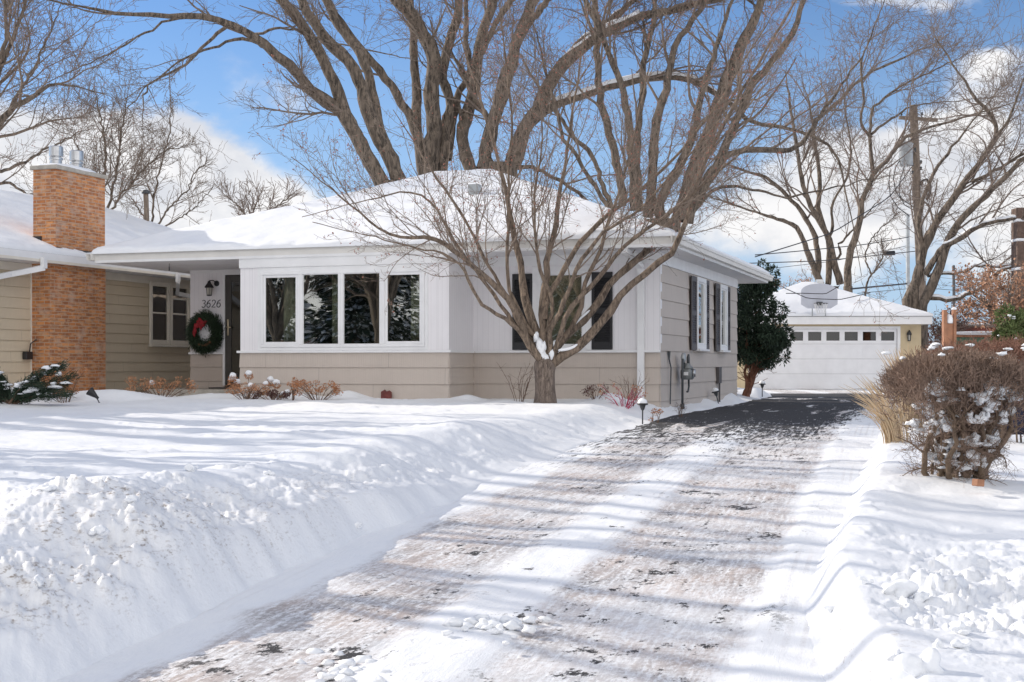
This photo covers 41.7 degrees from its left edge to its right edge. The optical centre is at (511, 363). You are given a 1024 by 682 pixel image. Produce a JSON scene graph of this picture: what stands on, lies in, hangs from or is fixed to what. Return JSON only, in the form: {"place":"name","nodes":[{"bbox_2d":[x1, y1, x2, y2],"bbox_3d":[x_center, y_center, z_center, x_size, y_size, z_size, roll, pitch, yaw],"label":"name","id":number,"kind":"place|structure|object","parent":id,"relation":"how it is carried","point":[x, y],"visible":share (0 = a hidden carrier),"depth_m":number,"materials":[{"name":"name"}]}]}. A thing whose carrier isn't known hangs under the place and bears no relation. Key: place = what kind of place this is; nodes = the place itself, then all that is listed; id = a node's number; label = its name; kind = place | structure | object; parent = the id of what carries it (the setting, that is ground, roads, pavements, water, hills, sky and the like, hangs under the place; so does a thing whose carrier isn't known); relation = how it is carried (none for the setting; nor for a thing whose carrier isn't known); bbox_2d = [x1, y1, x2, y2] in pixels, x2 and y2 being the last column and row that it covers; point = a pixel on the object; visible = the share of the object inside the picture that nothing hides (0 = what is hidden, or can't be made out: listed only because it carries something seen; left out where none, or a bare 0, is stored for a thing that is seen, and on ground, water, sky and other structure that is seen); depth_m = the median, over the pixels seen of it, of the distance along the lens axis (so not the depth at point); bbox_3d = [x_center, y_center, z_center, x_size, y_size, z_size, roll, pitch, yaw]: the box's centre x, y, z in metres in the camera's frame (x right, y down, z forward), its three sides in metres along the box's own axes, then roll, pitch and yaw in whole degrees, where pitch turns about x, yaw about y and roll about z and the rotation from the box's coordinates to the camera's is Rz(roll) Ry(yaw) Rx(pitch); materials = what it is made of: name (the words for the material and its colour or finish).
{"place":"outdoors","nodes":[
{"label":"outdoors","id":0,"kind":"place"},
{"bbox_2d":[51,389,885,681],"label":"driveway","id":1,"kind":"structure","parent":0,"point":[691,546],"depth_m":7.85,"materials":[{"name":"white snow"}]},
{"bbox_2d":[295,608,551,681],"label":"snow crumbs","id":2,"kind":"object","parent":1,"relation":"on","point":[340,671],"visible":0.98,"depth_m":6.38,"materials":[{"name":"white snow"}]},
{"bbox_2d":[0,387,1023,681],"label":"snow lawn","id":3,"kind":"structure","parent":0,"point":[220,525],"depth_m":8.27,"materials":[{"name":"white snow"}]},
{"bbox_2d":[31,574,43,586],"bbox_3d":[-2.192,1.006,6.200,0.062,0.062,0.082,0,0,-7],"label":"snow clod","id":4,"kind":"object","parent":3,"relation":"on","point":[38,580],"visible":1,"depth_m":6.18,"materials":[{"name":"white snow"}]},
{"bbox_2d":[0,359,82,403],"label":"juniper","id":5,"kind":"object","parent":3,"relation":"on","point":[30,388],"visible":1,"depth_m":20.78,"materials":[{"name":"green plant"}]},
{"bbox_2d":[38,484,56,491],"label":"snow clod","id":6,"kind":"object","parent":3,"relation":"on","point":[45,487],"visible":1,"depth_m":7.28,"materials":[{"name":"white snow"}]},
{"bbox_2d":[43,367,88,402],"bbox_3d":[-7.492,0.372,22.405,0.893,0.648,0.376,0,0,0],"label":"hydrangea","id":7,"kind":"object","parent":3,"relation":"on","point":[81,372],"visible":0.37,"depth_m":22.40,"materials":[{"name":"brown plant"}]},
{"bbox_2d":[86,387,99,402],"bbox_3d":[-6.732,0.561,21.800,0.345,0.185,0.152,40,0,0],"label":"spotlight","id":8,"kind":"object","parent":3,"relation":"on","point":[91,392],"visible":0.91,"depth_m":21.76,"materials":[{"name":"black metal"}]},
{"bbox_2d":[0,146,190,392],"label":"neighbor house","id":9,"kind":"structure","parent":3,"relation":"on","point":[62,298],"depth_m":26.59,"materials":[{"name":"beige"}]},
{"bbox_2d":[142,189,149,220],"bbox_3d":[-9.510,-4.054,34.940,0.240,0.952,0.214,0,0,0],"label":"vent pipe","id":10,"kind":"object","parent":9,"relation":"on","point":[145,192],"visible":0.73,"depth_m":34.88,"materials":[{"name":"grey metal"}]},
{"bbox_2d":[148,281,172,346],"bbox_3d":[-7.747,-1.093,29.669,0.110,1.435,0.820,0,0,19],"label":"window","id":11,"kind":"structure","parent":9,"relation":"in","point":[159,292],"depth_m":29.68,"materials":[{"name":"clear glass"}]},
{"bbox_2d":[170,283,189,346],"bbox_3d":[-7.489,-1.093,30.416,0.110,1.435,0.840,0,0,19],"label":"window","id":12,"kind":"structure","parent":9,"relation":"in","point":[179,306],"depth_m":30.40,"materials":[{"name":"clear glass"}]},
{"bbox_2d":[0,0,193,217],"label":"bare tree","id":13,"kind":"object","parent":3,"relation":"on","point":[18,102],"visible":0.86,"depth_m":33.47,"materials":[{"name":"brown plant"}]},
{"bbox_2d":[88,524,109,536],"bbox_3d":[-2.120,0.857,6.904,0.091,0.063,0.083,0,0,11],"label":"snow clod","id":14,"kind":"object","parent":3,"relation":"on","point":[101,530],"visible":1,"depth_m":6.88,"materials":[{"name":"white snow"}]},
{"bbox_2d":[124,495,138,503],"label":"snow clod","id":15,"kind":"object","parent":3,"relation":"on","point":[129,499],"visible":1,"depth_m":7.29,"materials":[{"name":"white snow"}]},
{"bbox_2d":[63,61,203,209],"bbox_3d":[-10.202,-3.711,36.617,4.677,9.581,2.358,0,0,35],"label":"bare tree","id":16,"kind":"object","parent":3,"relation":"on","point":[104,137],"visible":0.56,"depth_m":36.97,"materials":[{"name":"brown plant"}]},
{"bbox_2d":[125,376,197,396],"bbox_3d":[-6.433,0.445,24.597,1.346,0.473,0.540,0,0,0],"label":"dry shrub","id":17,"kind":"object","parent":3,"relation":"on","point":[150,383],"visible":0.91,"depth_m":24.59,"materials":[{"name":"brown plant"}]},
{"bbox_2d":[105,84,227,226],"bbox_3d":[-10.078,-3.537,39.067,4.038,9.226,2.247,0,0,13],"label":"bare tree","id":18,"kind":"object","parent":3,"relation":"on","point":[156,188],"visible":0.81,"depth_m":38.92,"materials":[{"name":"brown plant"}]},
{"bbox_2d":[184,463,198,470],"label":"snow clod","id":19,"kind":"object","parent":3,"relation":"on","point":[189,467],"visible":0.81,"depth_m":8.87,"materials":[{"name":"white snow"}]},
{"bbox_2d":[0,0,463,219],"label":"bare tree","id":20,"kind":"object","parent":3,"relation":"on","point":[378,134],"visible":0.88,"depth_m":37.16,"materials":[{"name":"brown plant"}]},
{"bbox_2d":[224,381,269,398],"bbox_3d":[-4.641,0.490,23.588,0.824,0.380,0.537,0,0,0],"label":"dry shrub","id":21,"kind":"object","parent":3,"relation":"on","point":[251,386],"visible":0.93,"depth_m":23.56,"materials":[{"name":"brown plant"}]},
{"bbox_2d":[227,370,280,397],"bbox_3d":[-4.579,0.396,23.891,0.973,0.562,0.360,0,0,0],"label":"hydrangea","id":22,"kind":"object","parent":3,"relation":"on","point":[232,377],"visible":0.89,"depth_m":23.83,"materials":[{"name":"brown plant"}]},
{"bbox_2d":[263,470,274,475],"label":"snow clod","id":23,"kind":"object","parent":3,"relation":"on","point":[270,472],"visible":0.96,"depth_m":9.57,"materials":[{"name":"white snow"}]},
{"bbox_2d":[251,388,297,399],"bbox_3d":[-4.169,0.548,23.441,0.826,0.277,0.478,0,0,17],"label":"dry shrub","id":24,"kind":"object","parent":3,"relation":"on","point":[273,395],"visible":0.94,"depth_m":23.39,"materials":[{"name":"brown plant"}]},
{"bbox_2d":[287,377,301,399],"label":"dry shrub","id":25,"kind":"object","parent":3,"relation":"on","point":[293,391],"visible":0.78,"depth_m":23.24,"materials":[{"name":"brown plant"}]},
{"bbox_2d":[291,379,342,399],"bbox_3d":[-3.336,0.466,22.994,0.942,0.415,0.495,0,0,0],"label":"dry shrub","id":26,"kind":"object","parent":3,"relation":"on","point":[299,383],"visible":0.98,"depth_m":22.98,"materials":[{"name":"brown plant"}]},
{"bbox_2d":[355,522,362,528],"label":"snow clod","id":27,"kind":"object","parent":3,"relation":"on","point":[359,525],"visible":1,"depth_m":9.28,"materials":[{"name":"white snow"}]},
{"bbox_2d":[381,390,391,398],"bbox_3d":[-2.211,0.551,23.575,0.192,0.198,0.115,0,0,19],"label":"drain elbow","id":28,"kind":"object","parent":3,"relation":"on","point":[386,394],"visible":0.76,"depth_m":23.53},
{"bbox_2d":[86,169,773,407],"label":"house","id":29,"kind":"structure","parent":3,"relation":"on","point":[284,294],"depth_m":24.30,"materials":[{"name":"beige"}]},
{"bbox_2d":[184,309,225,356],"bbox_3d":[-6.333,-0.635,27.609,1.003,1.052,0.345,0,0,19],"label":"wreath","id":30,"kind":"object","parent":29,"relation":"attached to","point":[196,342],"visible":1,"depth_m":27.56,"materials":[{"name":"green plant"}]},
{"bbox_2d":[225,275,242,384],"bbox_3d":[-5.464,-0.692,27.395,0.866,2.245,0.142,0,0,19],"label":"door","id":31,"kind":"structure","parent":29,"relation":"in","point":[232,282],"depth_m":27.50,"materials":[{"name":"paint"}]},
{"bbox_2d":[260,272,299,347],"bbox_3d":[-4.193,-0.977,24.358,0.808,1.365,0.045,0,0,19],"label":"window","id":32,"kind":"structure","parent":29,"relation":"in","point":[263,344],"depth_m":24.39,"materials":[{"name":"white wood"}]},
{"bbox_2d":[300,271,340,346],"bbox_3d":[-3.433,-0.977,24.100,0.808,1.365,0.045,0,0,19],"label":"window","id":33,"kind":"structure","parent":29,"relation":"in","point":[303,273],"depth_m":24.11,"materials":[{"name":"white wood"}]},
{"bbox_2d":[341,270,381,346],"bbox_3d":[-2.669,-0.977,23.835,0.808,1.365,0.045,0,0,19],"label":"window","id":34,"kind":"structure","parent":29,"relation":"in","point":[343,272],"depth_m":23.85,"materials":[{"name":"white wood"}]},
{"bbox_2d":[382,268,424,346],"bbox_3d":[-1.905,-0.977,23.571,0.808,1.365,0.045,0,0,19],"label":"window","id":35,"kind":"structure","parent":29,"relation":"in","point":[385,343],"depth_m":23.55,"materials":[{"name":"white wood"}]},
{"bbox_2d":[538,270,585,347],"bbox_3d":[0.888,-0.960,23.851,0.880,1.380,0.050,0,0,19],"label":"window","id":36,"kind":"structure","parent":29,"relation":"in","point":[552,273],"depth_m":23.79,"materials":[{"name":"white wood"}]},
{"bbox_2d":[680,353,695,408],"bbox_3d":[3.200,0.310,24.486,0.255,1.020,0.440,0,0,19],"label":"gas meter","id":37,"kind":"object","parent":29,"relation":"attached to","point":[687,371],"visible":0.98,"depth_m":24.39,"materials":[{"name":"grey metal"}]},
{"bbox_2d":[694,276,709,350],"bbox_3d":[3.740,-0.968,26.458,0.134,1.445,0.960,0,0,19],"label":"window","id":38,"kind":"structure","parent":29,"relation":"in","point":[701,282],"depth_m":26.67,"materials":[{"name":"white glass"}]},
{"bbox_2d":[718,284,730,351],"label":"window","id":39,"kind":"structure","parent":29,"relation":"in","point":[723,288],"depth_m":28.95,"materials":[{"name":"white glass"}]},
{"bbox_2d":[298,0,577,174],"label":"bare tree","id":40,"kind":"object","parent":3,"relation":"on","point":[437,141],"visible":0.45,"depth_m":40.90,"materials":[{"name":"brown plant"}]},
{"bbox_2d":[497,356,534,401],"bbox_3d":[0.112,0.287,22.609,0.763,0.827,0.414,0,0,11],"label":"twig shrub","id":41,"kind":"object","parent":3,"relation":"on","point":[526,386],"visible":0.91,"depth_m":22.59,"materials":[{"name":"brown plant"}]},
{"bbox_2d":[248,0,859,402],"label":"ornamental tree","id":42,"kind":"object","parent":3,"relation":"on","point":[543,348],"visible":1,"depth_m":21.70,"materials":[{"name":"brown plant"}]},
{"bbox_2d":[580,383,608,399],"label":"dry shrub","id":43,"kind":"object","parent":3,"relation":"on","point":[591,388],"visible":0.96,"depth_m":22.27,"materials":[{"name":"brown plant"}]},
{"bbox_2d":[597,382,647,408],"bbox_3d":[1.777,0.523,21.615,0.797,0.468,0.479,0,0,0],"label":"red twig shrub","id":44,"kind":"object","parent":3,"relation":"on","point":[622,399],"visible":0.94,"depth_m":21.66,"materials":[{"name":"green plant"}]},
{"bbox_2d":[637,398,647,423],"bbox_3d":[1.943,0.706,20.000,0.167,0.389,0.167,0,0,0],"label":"path light","id":45,"kind":"object","parent":3,"relation":"on","point":[642,403],"visible":1,"depth_m":19.96,"materials":[{"name":"black metal"}]},
{"bbox_2d":[648,408,663,422],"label":"dry shrub","id":46,"kind":"object","parent":3,"relation":"on","point":[655,411],"visible":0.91,"depth_m":20.67,"materials":[{"name":"brown plant"}]},
{"bbox_2d":[391,0,924,335],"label":"bare tree","id":47,"kind":"object","parent":3,"relation":"on","point":[612,84],"visible":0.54,"depth_m":39.60,"materials":[{"name":"brown plant"}]},
{"bbox_2d":[675,399,688,416],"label":"twig shrub","id":48,"kind":"object","parent":3,"relation":"on","point":[679,413],"visible":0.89,"depth_m":21.89,"materials":[{"name":"brown plant"}]},
{"bbox_2d":[475,0,901,231],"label":"bare tree","id":49,"kind":"object","parent":3,"relation":"on","point":[598,34],"visible":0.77,"depth_m":36.75,"materials":[{"name":"brown plant"}]},
{"bbox_2d":[711,388,718,402],"bbox_3d":[4.136,0.674,27.300,0.160,0.378,0.164,0,0,-12],"label":"path light","id":50,"kind":"object","parent":3,"relation":"on","point":[715,391],"visible":0.98,"depth_m":27.26,"materials":[{"name":"black metal"}]},
{"bbox_2d":[759,380,765,396],"bbox_3d":[5.865,0.584,31.500,0.167,0.389,0.167,0,0,0],"label":"path light","id":51,"kind":"object","parent":3,"relation":"on","point":[761,383],"visible":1,"depth_m":31.46,"materials":[{"name":"black metal"}]},
{"bbox_2d":[737,258,796,396],"bbox_3d":[6.047,-0.859,33.028,1.910,3.511,1.836,0,0,0],"label":"yew tree","id":52,"kind":"object","parent":3,"relation":"on","point":[762,346],"visible":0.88,"depth_m":32.67,"materials":[{"name":"green plant"}]},
{"bbox_2d":[823,605,835,613],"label":"snow clod","id":53,"kind":"object","parent":3,"relation":"on","point":[829,608],"visible":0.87,"depth_m":6.39,"materials":[{"name":"white snow"}]},
{"bbox_2d":[737,279,933,388],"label":"garage","id":54,"kind":"structure","parent":3,"relation":"on","point":[836,346],"depth_m":45.63,"materials":[{"name":"white"}]},
{"bbox_2d":[801,283,837,315],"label":"basketball hoop","id":55,"kind":"object","parent":54,"relation":"attached to","point":[818,304],"visible":1,"depth_m":45.13,"materials":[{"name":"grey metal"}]},
{"bbox_2d":[753,329,896,388],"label":"garage door","id":56,"kind":"structure","parent":54,"relation":"in","point":[821,358],"depth_m":45.64,"materials":[{"name":"white metal"}]},
{"bbox_2d":[857,576,873,584],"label":"snow clod","id":57,"kind":"object","parent":3,"relation":"on","point":[862,580],"visible":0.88,"depth_m":6.38,"materials":[{"name":"white snow"}]},
{"bbox_2d":[887,649,900,661],"bbox_3d":[1.455,1.112,5.093,0.086,0.050,0.046,0,0,-34],"label":"snow clod","id":58,"kind":"object","parent":3,"relation":"on","point":[894,655],"visible":0.5,"depth_m":5.08,"materials":[{"name":"white snow"}]},
{"bbox_2d":[882,579,918,598],"bbox_3d":[1.816,1.064,6.302,0.167,0.119,0.125,0,0,5],"label":"snow clod","id":59,"kind":"object","parent":3,"relation":"on","point":[899,588],"visible":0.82,"depth_m":6.26,"materials":[{"name":"white snow"}]},
{"bbox_2d":[814,0,1023,292],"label":"bare tree","id":60,"kind":"object","parent":3,"relation":"on","point":[852,246],"visible":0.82,"depth_m":55.82,"materials":[{"name":"brown plant"}]},
{"bbox_2d":[893,647,944,676],"bbox_3d":[1.472,1.075,4.853,0.175,0.105,0.134,0,0,-15],"label":"snow clod","id":61,"kind":"object","parent":3,"relation":"on","point":[928,659],"visible":0.95,"depth_m":4.82,"materials":[{"name":"white snow"}]},
{"bbox_2d":[913,591,929,602],"bbox_3d":[1.902,1.088,6.249,0.076,0.056,0.095,0,0,20],"label":"snow clod","id":62,"kind":"object","parent":3,"relation":"on","point":[921,597],"visible":0.99,"depth_m":6.22,"materials":[{"name":"white snow"}]},
{"bbox_2d":[933,638,943,647],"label":"snow clod","id":63,"kind":"object","parent":3,"relation":"on","point":[937,643],"visible":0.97,"depth_m":5.19,"materials":[{"name":"white snow"}]},
{"bbox_2d":[871,339,1023,484],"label":"hedge bush","id":64,"kind":"object","parent":3,"relation":"on","point":[968,435],"visible":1,"depth_m":9.76,"materials":[{"name":"brown plant"}]},
{"bbox_2d":[942,307,956,348],"bbox_3d":[13.027,-0.434,39.999,0.416,2.509,0.202,0,0,0],"label":"gate post","id":65,"kind":"object","parent":3,"relation":"on","point":[949,326],"visible":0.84,"depth_m":39.91,"materials":[{"name":"brown wood"}]},
{"bbox_2d":[878,1,1023,355],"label":"bare tree","id":66,"kind":"object","parent":3,"relation":"on","point":[910,298],"visible":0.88,"depth_m":49.91,"materials":[{"name":"brown plant"}]},
{"bbox_2d":[927,302,975,350],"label":"tree","id":67,"kind":"object","parent":3,"relation":"on","point":[936,328],"visible":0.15,"depth_m":55.73,"materials":[{"name":"brown plant"}]},
{"bbox_2d":[949,621,971,635],"bbox_3d":[1.832,1.090,5.498,0.064,0.072,0.095,0,0,-33],"label":"snow clod","id":68,"kind":"object","parent":3,"relation":"on","point":[960,627],"visible":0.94,"depth_m":5.49,"materials":[{"name":"white snow"}]},
{"bbox_2d":[950,638,971,650],"bbox_3d":[1.740,1.092,5.200,0.079,0.060,0.077,0,0,25],"label":"snow clod","id":69,"kind":"object","parent":3,"relation":"on","point":[965,644],"visible":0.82,"depth_m":5.18,"materials":[{"name":"white snow"}]},
{"bbox_2d":[912,332,1023,442],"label":"hedge","id":70,"kind":"object","parent":3,"relation":"on","point":[1015,344],"visible":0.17,"depth_m":14.86,"materials":[{"name":"brown plant"}]},
{"bbox_2d":[959,322,995,331],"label":"brick shed","id":71,"kind":"structure","parent":3,"relation":"on","point":[978,328],"depth_m":56.00,"materials":[{"name":"brown brick"}]},
{"bbox_2d":[972,479,984,486],"bbox_3d":[3.278,0.837,9.451,0.070,0.050,0.060,7,-3,-28],"label":"brick","id":72,"kind":"object","parent":3,"relation":"on","point":[978,482],"visible":1,"depth_m":9.43,"materials":[{"name":"orange brick"}]},
{"bbox_2d":[957,331,1003,348],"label":"fence","id":73,"kind":"object","parent":3,"relation":"on","point":[977,335],"visible":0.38,"depth_m":45.95,"materials":[{"name":"brown wood"}]},
{"bbox_2d":[941,258,1023,341],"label":"oak tree","id":74,"kind":"object","parent":3,"relation":"on","point":[990,305],"visible":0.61,"depth_m":43.81,"materials":[{"name":"brown plant"}]},
{"bbox_2d":[989,301,1023,357],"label":"evergreen shrub","id":75,"kind":"object","parent":3,"relation":"on","point":[1014,326],"visible":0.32,"depth_m":21.89,"materials":[{"name":"green plant"}]},
{"bbox_2d":[1000,401,1023,434],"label":"storage bin","id":76,"kind":"object","parent":3,"relation":"on","point":[1020,422],"visible":0.02,"depth_m":15.30,"materials":[{"name":"blue plastic"}]},
{"bbox_2d":[1010,208,1023,307],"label":"brown tower","id":77,"kind":"structure","parent":3,"relation":"on","point":[1017,240],"depth_m":48.00,"materials":[{"name":"brown brick"}]},
{"bbox_2d":[0,0,1023,345],"label":"sky","id":78,"kind":"structure","parent":0,"point":[226,69],"materials":[{"name":"blue"}]},
{"bbox_2d":[786,285,839,293],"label":"power line","id":79,"kind":"object","parent":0,"point":[812,293],"visible":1,"depth_m":44.58,"materials":[{"name":"black metal"}]},
{"bbox_2d":[783,287,869,299],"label":"power line","id":80,"kind":"object","parent":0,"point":[825,299],"visible":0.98,"depth_m":44.49,"materials":[{"name":"black metal"}]},
{"bbox_2d":[839,374,909,443],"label":"ornamental grass","id":81,"kind":"object","parent":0,"point":[887,425],"depth_m":13.54,"materials":[{"name":"plant"}]},
{"bbox_2d":[876,344,923,427],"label":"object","id":82,"kind":"object","parent":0,"point":[910,407],"depth_m":15.94,"materials":[{"name":"plant"}]},
{"bbox_3d":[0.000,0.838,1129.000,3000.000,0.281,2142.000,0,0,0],"label":"far ground","id":83,"kind":"structure","parent":0,"visible":0},
{"bbox_2d":[206,170,307,215],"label":"bare tree","id":84,"kind":"object","parent":83,"relation":"on","point":[254,206],"visible":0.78,"depth_m":69.91,"materials":[{"name":"brown plant"}]},
{"bbox_2d":[740,260,812,289],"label":"oak tree","id":85,"kind":"object","parent":83,"relation":"on","point":[805,279],"visible":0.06,"depth_m":79.61,"materials":[{"name":"brown plant"}]},
{"bbox_2d":[658,0,1001,288],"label":"bare tree","id":86,"kind":"object","parent":83,"relation":"on","point":[815,213],"visible":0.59,"depth_m":59.80,"materials":[{"name":"brown plant"}]},
{"bbox_2d":[864,202,901,295],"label":"bare tree","id":87,"kind":"object","parent":83,"relation":"on","point":[882,246],"visible":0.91,"depth_m":58.01,"materials":[{"name":"brown plant"}]},
{"bbox_2d":[906,214,909,289],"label":"service pole","id":88,"kind":"object","parent":83,"relation":"on","point":[908,253],"visible":0.36,"depth_m":69.91,"materials":[{"name":"grey metal"}]},
{"bbox_2d":[888,105,937,345],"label":"utility pole","id":89,"kind":"object","parent":83,"relation":"on","point":[911,157],"visible":0.52,"depth_m":57.81,"materials":[{"name":"brown wood"}]},
{"bbox_2d":[755,237,907,254],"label":"power line","id":90,"kind":"object","parent":89,"relation":"attached to","point":[828,248],"visible":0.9,"depth_m":55.66,"materials":[{"name":"black metal"}]},
{"bbox_2d":[751,251,914,263],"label":"power line","id":91,"kind":"object","parent":89,"relation":"attached to","point":[831,259],"visible":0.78,"depth_m":56.71,"materials":[{"name":"black metal"}]},
{"bbox_2d":[884,251,894,255],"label":"cable splice","id":92,"kind":"object","parent":91,"relation":"hanging from","point":[887,252],"visible":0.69,"depth_m":58.92,"materials":[{"name":"black metal"}]},
{"bbox_2d":[755,167,911,256],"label":"power line","id":93,"kind":"object","parent":89,"relation":"attached to","point":[836,229],"visible":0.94,"depth_m":51.52,"materials":[{"name":"black metal"}]},
{"bbox_2d":[778,246,904,267],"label":"power line","id":94,"kind":"object","parent":89,"relation":"attached to","point":[829,261],"visible":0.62,"depth_m":59.78,"materials":[{"name":"black metal"}]},
{"bbox_2d":[850,283,907,289],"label":"power line","id":95,"kind":"object","parent":89,"relation":"attached to","point":[877,286],"visible":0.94,"depth_m":55.80,"materials":[{"name":"black metal"}]},
{"bbox_2d":[952,265,955,306],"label":"service pole","id":96,"kind":"object","parent":83,"relation":"on","point":[953,289],"visible":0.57,"depth_m":74.93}
]}

